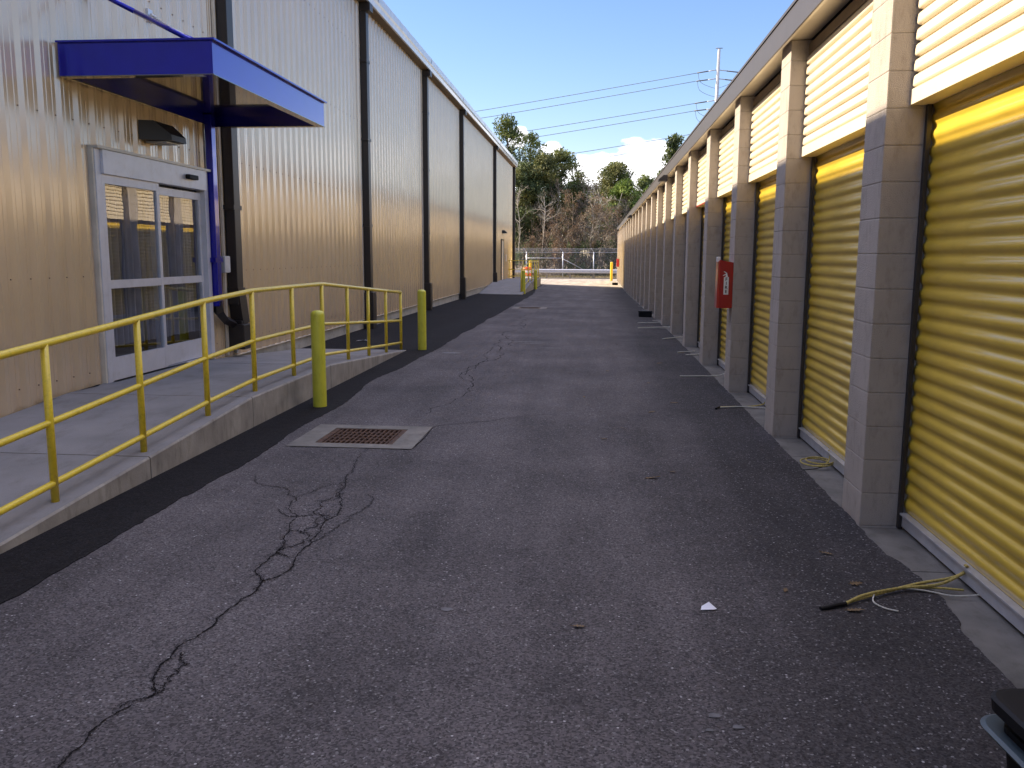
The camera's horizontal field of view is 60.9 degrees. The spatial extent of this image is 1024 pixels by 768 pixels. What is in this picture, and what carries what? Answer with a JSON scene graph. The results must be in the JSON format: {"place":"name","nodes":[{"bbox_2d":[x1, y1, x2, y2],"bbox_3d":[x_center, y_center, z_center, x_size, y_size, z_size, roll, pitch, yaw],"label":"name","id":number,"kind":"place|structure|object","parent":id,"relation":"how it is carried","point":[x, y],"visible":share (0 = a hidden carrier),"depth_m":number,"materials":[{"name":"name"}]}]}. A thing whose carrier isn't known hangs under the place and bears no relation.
{"place":"outdoors","nodes":[
{"label":"outdoors","id":0,"kind":"place"},
{"bbox_2d":[0,284,543,604],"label":"pavement","id":1,"kind":"structure","parent":0,"point":[26,566],"depth_m":6.76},
{"bbox_2d":[0,348,405,553],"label":"ramp","id":2,"kind":"structure","parent":1,"relation":"on","point":[86,436],"depth_m":7.18,"materials":[{"name":"concrete"}]},
{"bbox_2d":[0,282,402,515],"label":"handrail","id":3,"kind":"object","parent":2,"relation":"on","point":[48,424],"visible":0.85,"depth_m":6.45,"materials":[{"name":"yellow metal"}]},
{"bbox_2d":[310,310,326,406],"bbox_3d":[-2.049,-0.220,9.231,0.145,1.122,0.145,1,8,5],"label":"bollard","id":4,"kind":"object","parent":1,"relation":"on","point":[317,317],"visible":0.92,"depth_m":9.17,"materials":[{"name":"yellow metal"}]},
{"bbox_2d":[417,290,425,349],"bbox_3d":[-1.533,-1.044,14.817,0.145,1.122,0.145,1,8,5],"label":"bollard","id":5,"kind":"object","parent":1,"relation":"on","point":[421,300],"visible":0.9,"depth_m":14.75,"materials":[{"name":"yellow metal"}]},
{"bbox_2d":[522,270,525,293],"bbox_3d":[0.496,-4.432,38.289,0.190,1.142,0.190,1,8,5],"label":"bollard","id":6,"kind":"object","parent":1,"relation":"on","point":[523,280],"visible":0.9,"depth_m":38.19,"materials":[{"name":"yellow metal"}]},
{"bbox_2d":[534,270,536,288],"bbox_3d":[1.201,-5.274,44.392,0.170,1.082,0.170,1,8,5],"label":"bollard","id":7,"kind":"object","parent":1,"relation":"on","point":[535,279],"visible":0.91,"depth_m":44.31,"materials":[{"name":"yellow metal"}]},
{"bbox_2d":[0,284,1015,767],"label":"road","id":8,"kind":"structure","parent":0,"point":[514,540],"depth_m":4.03,"materials":[{"name":"grey asphalt"}]},
{"bbox_2d":[286,424,431,448],"bbox_3d":[-1.333,0.769,7.831,1.080,0.620,0.950,1,8,5],"label":"storm drain","id":9,"kind":"object","parent":8,"relation":"in","point":[367,436],"visible":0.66,"depth_m":7.76,"materials":[{"name":"concrete"}]},
{"bbox_2d":[54,311,684,767],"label":"road cracks","id":10,"kind":"object","parent":8,"relation":"on","point":[90,733],"visible":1,"depth_m":4.60,"materials":[{"name":"black asphalt"}]},
{"bbox_2d":[512,307,546,308],"bbox_3d":[0.557,-2.119,27.760,1.080,0.620,1.000,1,8,5],"label":"storm drain","id":11,"kind":"object","parent":8,"relation":"on","point":[529,307],"visible":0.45,"depth_m":27.68,"materials":[{"name":"concrete"}]},
{"bbox_2d":[441,341,744,730],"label":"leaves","id":12,"kind":"object","parent":8,"relation":"on","point":[709,714],"visible":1,"depth_m":3.08,"materials":[{"name":"brown plant"}]},
{"bbox_2d":[638,310,651,316],"bbox_3d":[3.692,-1.947,24.134,0.380,0.165,0.300,1,8,5],"label":"bait box","id":13,"kind":"object","parent":8,"relation":"on","point":[642,313],"visible":1,"depth_m":24.00,"materials":[{"name":"black plastic"}]},
{"bbox_2d":[677,351,698,354],"bbox_3d":[2.967,-0.532,14.486,0.439,0.061,0.422,-3,9,-23],"label":"rope","id":14,"kind":"object","parent":8,"relation":"on","point":[688,351],"visible":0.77,"depth_m":14.62,"materials":[{"name":"grey"}]},
{"bbox_2d":[680,373,724,376],"bbox_3d":[2.624,-0.145,11.764,0.748,0.091,0.057,-2,9,-14],"label":"rope","id":15,"kind":"object","parent":8,"relation":"on","point":[702,375],"visible":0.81,"depth_m":11.73,"materials":[{"name":"grey"}]},
{"bbox_2d":[701,602,716,609],"bbox_3d":[0.905,1.022,4.009,0.075,0.020,0.050,1,8,5],"label":"paper scrap","id":16,"kind":"object","parent":8,"relation":"on","point":[708,606],"visible":1,"depth_m":4.00,"materials":[{"name":"white paper"}]},
{"bbox_2d":[715,402,764,409],"bbox_3d":[2.465,0.211,9.295,0.643,0.106,0.194,-2,9,-14],"label":"rope","id":17,"kind":"object","parent":8,"relation":"on","point":[718,407],"visible":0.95,"depth_m":9.33,"materials":[{"name":"beige fabric"}]},
{"bbox_2d":[844,608,864,610],"bbox_3d":[1.571,1.034,3.993,0.081,0.010,0.057,-5,10,-34],"label":"leaf","id":18,"kind":"object","parent":8,"relation":"on","point":[855,609],"visible":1,"depth_m":4.00,"materials":[{"name":"brown plant"}]},
{"bbox_2d":[848,581,861,585],"bbox_3d":[1.704,0.986,4.316,0.078,0.010,0.043,-6,10,-36],"label":"leaf","id":19,"kind":"object","parent":8,"relation":"on","point":[856,582],"visible":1,"depth_m":4.32,"materials":[{"name":"brown plant"}]},
{"bbox_2d":[819,564,979,611],"bbox_3d":[1.859,0.969,4.123,0.916,0.121,0.226,-3,9,-18],"label":"rope","id":20,"kind":"object","parent":8,"relation":"on","point":[918,586],"visible":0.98,"depth_m":4.20,"materials":[{"name":"yellow fabric"}]},
{"bbox_2d":[980,688,1023,767],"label":"storage tote","id":21,"kind":"object","parent":8,"relation":"on","point":[1003,726],"visible":1,"depth_m":2.48,"materials":[{"name":"black plastic"}]},
{"bbox_2d":[515,257,610,278],"bbox_3d":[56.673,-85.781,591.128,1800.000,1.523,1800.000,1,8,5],"label":"ground","id":22,"kind":"structure","parent":0,"point":[560,273],"depth_m":84.51,"materials":[{"name":"brown plant"}]},
{"bbox_2d":[0,0,517,417],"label":"metal building","id":23,"kind":"structure","parent":22,"relation":"on","point":[397,172],"depth_m":11.96,"materials":[{"name":"beige metal"}]},
{"bbox_2d":[86,144,215,383],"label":"sliding door","id":24,"kind":"structure","parent":23,"relation":"in","point":[150,226],"depth_m":9.91,"materials":[{"name":"metal"}]},
{"bbox_2d":[138,120,186,145],"bbox_3d":[-3.890,-2.808,9.767,0.320,0.227,0.560,1,8,5],"label":"wall lamp","id":25,"kind":"object","parent":23,"relation":"attached to","point":[156,133],"visible":1,"depth_m":9.57,"materials":[{"name":"brown metal"}]},
{"bbox_2d":[55,0,326,327],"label":"canopy","id":26,"kind":"object","parent":23,"relation":"attached to","point":[210,84],"visible":1,"depth_m":9.07,"materials":[{"name":"blue metal"}]},
{"bbox_2d":[221,256,230,272],"bbox_3d":[-3.845,-1.595,11.607,0.113,0.220,0.180,1,8,5],"label":"meter box","id":27,"kind":"object","parent":23,"relation":"attached to","point":[225,266],"visible":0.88,"depth_m":11.54,"materials":[{"name":"grey metal"}]},
{"bbox_2d":[501,239,503,279],"bbox_3d":[-0.514,-6.692,46.784,0.050,2.150,1.200,1,8,5],"label":"service door","id":28,"kind":"structure","parent":23,"relation":"in","point":[502,240],"depth_m":46.76,"materials":[{"name":"brown metal"}]},
{"bbox_2d":[480,278,540,294],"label":"ramp","id":29,"kind":"structure","parent":22,"relation":"on","point":[509,286],"depth_m":40.44,"materials":[{"name":"concrete"}]},
{"bbox_2d":[508,260,538,291],"bbox_3d":[0.097,-5.545,43.950,1.774,1.323,11.847,1,8,5],"label":"handrail","id":30,"kind":"object","parent":29,"relation":"on","point":[528,269],"visible":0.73,"depth_m":48.16,"materials":[{"name":"yellow metal"}]},
{"bbox_2d":[492,113,529,187],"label":"evergreen tree","id":31,"kind":"object","parent":22,"relation":"on","point":[505,125],"visible":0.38,"depth_m":85.44,"materials":[{"name":"green plant"}]},
{"bbox_2d":[515,185,528,268],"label":"bare tree","id":32,"kind":"object","parent":22,"relation":"on","point":[519,221],"visible":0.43,"depth_m":78.22,"materials":[{"name":"brown plant"}]},
{"bbox_2d":[515,228,536,273],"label":"shrub","id":33,"kind":"object","parent":22,"relation":"on","point":[520,247],"visible":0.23,"depth_m":81.25,"materials":[{"name":"green plant"}]},
{"bbox_2d":[515,227,540,273],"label":"shrub","id":34,"kind":"object","parent":22,"relation":"on","point":[531,241],"visible":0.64,"depth_m":78.17,"materials":[{"name":"brown plant"}]},
{"bbox_2d":[515,131,547,258],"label":"evergreen tree","id":35,"kind":"object","parent":22,"relation":"on","point":[532,139],"visible":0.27,"depth_m":89.36,"materials":[{"name":"green plant"}]},
{"bbox_2d":[515,160,555,266],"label":"evergreen tree","id":36,"kind":"object","parent":22,"relation":"on","point":[526,174],"visible":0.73,"depth_m":81.73,"materials":[{"name":"green plant"}]},
{"bbox_2d":[523,203,547,258],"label":"bare tree","id":37,"kind":"object","parent":22,"relation":"on","point":[532,224],"visible":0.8,"depth_m":81.83,"materials":[{"name":"brown plant"}]},
{"bbox_2d":[517,221,571,273],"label":"shrub","id":38,"kind":"object","parent":22,"relation":"on","point":[540,247],"visible":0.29,"depth_m":83.93,"materials":[{"name":"brown plant"}]},
{"bbox_2d":[526,205,568,249],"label":"bare tree","id":39,"kind":"object","parent":22,"relation":"on","point":[550,222],"visible":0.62,"depth_m":80.50,"materials":[{"name":"brown plant"}]},
{"bbox_2d":[532,189,563,273],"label":"bare tree","id":40,"kind":"object","parent":22,"relation":"on","point":[545,217],"visible":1,"depth_m":78.63,"materials":[{"name":"brown plant"}]},
{"bbox_2d":[522,151,574,267],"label":"evergreen tree","id":41,"kind":"object","parent":22,"relation":"on","point":[546,162],"visible":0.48,"depth_m":83.27,"materials":[{"name":"green plant"}]},
{"bbox_2d":[524,230,573,275],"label":"shrub","id":42,"kind":"object","parent":22,"relation":"on","point":[549,254],"visible":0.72,"depth_m":78.01,"materials":[{"name":"brown plant"}]},
{"bbox_2d":[534,216,567,268],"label":"shrub","id":43,"kind":"object","parent":22,"relation":"on","point":[552,246],"visible":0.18,"depth_m":84.73,"materials":[{"name":"brown plant"}]},
{"bbox_2d":[537,175,579,265],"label":"bare tree","id":44,"kind":"object","parent":22,"relation":"on","point":[558,188],"visible":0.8,"depth_m":82.24,"materials":[{"name":"brown plant"}]},
{"bbox_2d":[543,234,575,275],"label":"shrub","id":45,"kind":"object","parent":22,"relation":"on","point":[569,254],"visible":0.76,"depth_m":77.33,"materials":[{"name":"brown plant"}]},
{"bbox_2d":[539,207,582,268],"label":"bare tree","id":46,"kind":"object","parent":22,"relation":"on","point":[568,236],"visible":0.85,"depth_m":78.35,"materials":[{"name":"brown plant"}]},
{"bbox_2d":[515,273,615,277],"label":"grass","id":47,"kind":"structure","parent":22,"relation":"on","point":[583,276],"depth_m":74.58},
{"bbox_2d":[515,248,616,276],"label":"chain link fence","id":48,"kind":"object","parent":22,"relation":"on","point":[568,258],"visible":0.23,"depth_m":75.06,"materials":[{"name":"grey metal"}]},
{"bbox_2d":[515,269,616,278],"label":"guardrail","id":49,"kind":"object","parent":22,"relation":"on","point":[593,271],"visible":0.24,"depth_m":71.01,"materials":[{"name":"grey metal"}]},
{"bbox_2d":[515,203,616,263],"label":"woods","id":50,"kind":"object","parent":22,"relation":"on","point":[550,246],"visible":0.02,"depth_m":113.42,"materials":[{"name":"brown plant"}]},
{"bbox_2d":[546,146,586,267],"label":"evergreen tree","id":51,"kind":"object","parent":22,"relation":"on","point":[564,157],"visible":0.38,"depth_m":85.98,"materials":[{"name":"green plant"}]},
{"bbox_2d":[532,277,615,278],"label":"kerb","id":52,"kind":"structure","parent":22,"relation":"on","point":[577,278],"depth_m":71.89,"materials":[{"name":"concrete"}]},
{"bbox_2d":[546,189,602,274],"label":"bare tree","id":53,"kind":"object","parent":22,"relation":"on","point":[567,200],"visible":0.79,"depth_m":79.42,"materials":[{"name":"brown plant"}]},
{"bbox_2d":[558,217,593,267],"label":"shrub","id":54,"kind":"object","parent":22,"relation":"on","point":[578,241],"visible":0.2,"depth_m":83.70,"materials":[{"name":"brown plant"}]},
{"bbox_2d":[559,199,595,256],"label":"bare tree","id":55,"kind":"object","parent":22,"relation":"on","point":[581,205],"visible":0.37,"depth_m":86.10,"materials":[{"name":"brown plant"}]},
{"bbox_2d":[566,171,592,260],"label":"evergreen tree","id":56,"kind":"object","parent":22,"relation":"on","point":[575,177],"visible":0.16,"depth_m":92.24,"materials":[{"name":"green plant"}]},
{"bbox_2d":[563,184,597,268],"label":"evergreen tree","id":57,"kind":"object","parent":22,"relation":"on","point":[582,202],"visible":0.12,"depth_m":88.53,"materials":[{"name":"green plant"}]},
{"bbox_2d":[560,234,607,275],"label":"shrub","id":58,"kind":"object","parent":22,"relation":"on","point":[597,245],"visible":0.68,"depth_m":77.44,"materials":[{"name":"brown plant"}]},
{"bbox_2d":[564,240,603,275],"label":"shrub","id":59,"kind":"object","parent":22,"relation":"on","point":[578,250],"visible":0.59,"depth_m":77.54,"materials":[{"name":"brown plant"}]},
{"bbox_2d":[562,223,610,264],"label":"shrub","id":60,"kind":"object","parent":22,"relation":"on","point":[587,237],"visible":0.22,"depth_m":85.23,"materials":[{"name":"beige plant"}]},
{"bbox_2d":[569,174,604,258],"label":"bare tree","id":61,"kind":"object","parent":22,"relation":"on","point":[593,188],"visible":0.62,"depth_m":84.03,"materials":[{"name":"beige plant"}]},
{"bbox_2d":[575,184,607,241],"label":"evergreen tree","id":62,"kind":"object","parent":22,"relation":"on","point":[590,223],"visible":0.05,"depth_m":109.12,"materials":[{"name":"green plant"}]},
{"bbox_2d":[571,194,619,274],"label":"bare tree","id":63,"kind":"object","parent":22,"relation":"on","point":[591,211],"visible":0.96,"depth_m":77.28,"materials":[{"name":"brown plant"}]},
{"bbox_2d":[574,221,617,268],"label":"shrub","id":64,"kind":"object","parent":22,"relation":"on","point":[597,238],"visible":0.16,"depth_m":84.50,"materials":[{"name":"beige plant"}]},
{"bbox_2d":[583,237,613,274],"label":"shrub","id":65,"kind":"object","parent":22,"relation":"on","point":[603,250],"visible":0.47,"depth_m":77.91,"materials":[{"name":"green plant"}]},
{"bbox_2d":[584,187,616,267],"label":"bare tree","id":66,"kind":"object","parent":22,"relation":"on","point":[600,213],"visible":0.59,"depth_m":81.09,"materials":[{"name":"brown plant"}]},
{"bbox_2d":[581,214,619,268],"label":"shrub","id":67,"kind":"object","parent":22,"relation":"on","point":[615,238],"visible":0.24,"depth_m":82.07,"materials":[{"name":"beige plant"}]},
{"bbox_2d":[581,193,623,265],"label":"bare tree","id":68,"kind":"object","parent":22,"relation":"on","point":[608,210],"visible":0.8,"depth_m":78.39,"materials":[{"name":"brown plant"}]},
{"bbox_2d":[597,233,617,274],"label":"shrub","id":69,"kind":"object","parent":22,"relation":"on","point":[611,254],"visible":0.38,"depth_m":77.40,"materials":[{"name":"green plant"}]},
{"bbox_2d":[588,159,637,267],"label":"evergreen tree","id":70,"kind":"object","parent":22,"relation":"on","point":[611,174],"visible":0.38,"depth_m":96.19,"materials":[{"name":"green plant"}]},
{"bbox_2d":[603,195,633,245],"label":"bare tree","id":71,"kind":"object","parent":22,"relation":"on","point":[616,209],"visible":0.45,"depth_m":81.90,"materials":[{"name":"brown plant"}]},
{"bbox_2d":[604,178,641,244],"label":"evergreen tree","id":72,"kind":"object","parent":22,"relation":"on","point":[625,188],"visible":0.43,"depth_m":88.75,"materials":[{"name":"green plant"}]},
{"bbox_2d":[634,174,653,196],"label":"evergreen tree","id":73,"kind":"object","parent":22,"relation":"on","point":[644,182],"visible":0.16,"depth_m":100.02,"materials":[{"name":"green plant"}]},
{"bbox_2d":[656,132,684,174],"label":"evergreen tree","id":74,"kind":"object","parent":22,"relation":"on","point":[673,144],"visible":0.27,"depth_m":74.46,"materials":[{"name":"green plant"}]},
{"bbox_2d":[694,48,737,121],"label":"power pylon","id":75,"kind":"object","parent":22,"relation":"on","point":[717,78],"visible":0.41,"depth_m":170.05,"materials":[{"name":"metal"}]},
{"bbox_2d":[479,73,695,110],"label":"power line","id":76,"kind":"object","parent":75,"relation":"attached to","point":[585,92],"visible":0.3,"depth_m":172.78,"materials":[{"name":"metal"}]},
{"bbox_2d":[483,81,695,117],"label":"power line","id":77,"kind":"object","parent":75,"relation":"attached to","point":[590,99],"visible":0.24,"depth_m":172.89,"materials":[{"name":"metal"}]},
{"bbox_2d":[495,103,694,134],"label":"power line","id":78,"kind":"object","parent":75,"relation":"attached to","point":[605,118],"visible":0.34,"depth_m":173.06,"materials":[{"name":"metal"}]},
{"bbox_2d":[502,111,692,140],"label":"power line","id":79,"kind":"object","parent":75,"relation":"attached to","point":[608,125],"visible":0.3,"depth_m":173.32,"materials":[{"name":"metal"}]},
{"bbox_2d":[572,143,682,162],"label":"power line","id":80,"kind":"object","parent":75,"relation":"attached to","point":[622,154],"visible":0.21,"depth_m":173.85,"materials":[{"name":"metal"}]},
{"bbox_2d":[571,134,689,153],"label":"power line","id":81,"kind":"object","parent":75,"relation":"attached to","point":[624,145],"visible":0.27,"depth_m":173.57,"materials":[{"name":"metal"}]},
{"bbox_2d":[617,0,1023,633],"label":"storage building","id":82,"kind":"structure","parent":22,"relation":"on","point":[843,188],"depth_m":5.17,"materials":[{"name":"beige concrete"}]},
{"bbox_2d":[658,175,667,182],"bbox_3d":[3.326,-4.529,19.218,0.194,0.145,0.340,1,8,5],"label":"wall lamp","id":83,"kind":"object","parent":82,"relation":"attached to","point":[663,178],"visible":1,"depth_m":19.08,"materials":[{"name":"grey metal"}]},
{"bbox_2d":[682,214,686,333],"bbox_3d":[3.489,-2.259,16.893,0.060,2.780,2.250,1,8,5],"label":"roll up door","id":84,"kind":"structure","parent":82,"relation":"in","point":[686,214],"depth_m":17.99,"materials":[{"name":"yellow metal"}]},
{"bbox_2d":[697,207,704,347],"bbox_3d":[3.241,-1.877,14.303,0.060,2.780,2.250,1,8,5],"label":"roll up door","id":85,"kind":"structure","parent":82,"relation":"in","point":[702,222],"depth_m":15.39,"materials":[{"name":"yellow metal"}]},
{"bbox_2d":[714,257,733,307],"bbox_3d":[2.523,-1.214,10.390,0.185,0.600,0.245,1,8,5],"label":"extinguisher cabinet","id":86,"kind":"object","parent":82,"relation":"attached to","point":[723,284],"visible":1,"depth_m":10.29,"materials":[{"name":"red metal"}]},
{"bbox_2d":[717,195,731,369],"bbox_3d":[2.993,-1.494,11.712,0.060,2.780,2.250,1,8,5],"label":"roll up door","id":87,"kind":"structure","parent":82,"relation":"in","point":[720,362],"depth_m":12.65,"materials":[{"name":"yellow metal"}]},
{"bbox_2d":[747,174,776,404],"bbox_3d":[2.744,-1.112,9.122,0.060,2.780,2.250,1,8,5],"label":"roll up door","id":88,"kind":"structure","parent":82,"relation":"in","point":[766,212],"depth_m":9.82,"materials":[{"name":"yellow metal"}]},
{"bbox_2d":[797,135,864,474],"bbox_3d":[2.496,-0.730,6.532,0.060,2.780,2.250,1,8,5],"label":"roll up door","id":89,"kind":"structure","parent":82,"relation":"in","point":[838,177],"depth_m":6.94,"materials":[{"name":"yellow metal"}]},
{"bbox_2d":[896,64,1023,633],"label":"roll up door","id":90,"kind":"structure","parent":82,"relation":"in","point":[964,476],"depth_m":4.34,"materials":[{"name":"yellow metal"}]},
{"bbox_2d":[624,289,1023,688],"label":"apron","id":91,"kind":"object","parent":22,"relation":"on","point":[992,634],"visible":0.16,"depth_m":4.56,"materials":[{"name":"concrete"}]},
{"bbox_2d":[800,450,833,469],"bbox_3d":[2.365,0.582,6.767,0.277,0.101,0.374,1,8,5],"label":"rope","id":92,"kind":"object","parent":91,"relation":"on","point":[820,465],"visible":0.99,"depth_m":6.71,"materials":[{"name":"yellow fabric"}]},
{"bbox_2d":[541,279,621,286],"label":"yard pavement","id":93,"kind":"structure","parent":0,"point":[594,282],"depth_m":61.16,"materials":[{"name":"concrete"}]},
{"bbox_2d":[525,267,530,277],"bbox_3d":[0.921,-6.797,54.348,0.720,1.020,0.720,1,8,5],"label":"traffic drum","id":94,"kind":"object","parent":93,"relation":"on","point":[527,272],"visible":0.25,"depth_m":54.09,"materials":[{"name":"orange plastic"}]},
{"bbox_2d":[610,262,612,280],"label":"bollard","id":95,"kind":"object","parent":93,"relation":"on","point":[611,271],"visible":0.92,"depth_m":65.28,"materials":[{"name":"gold metal"}]},
{"bbox_2d":[383,0,793,255],"label":"sky","id":96,"kind":"structure","parent":0,"point":[495,53],"materials":[{"name":"blue"}]},
{"bbox_2d":[612,198,630,233],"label":"bare tree","id":97,"kind":"object","parent":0,"point":[626,209],"visible":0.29,"depth_m":85.68,"materials":[{"name":"beige plant"}]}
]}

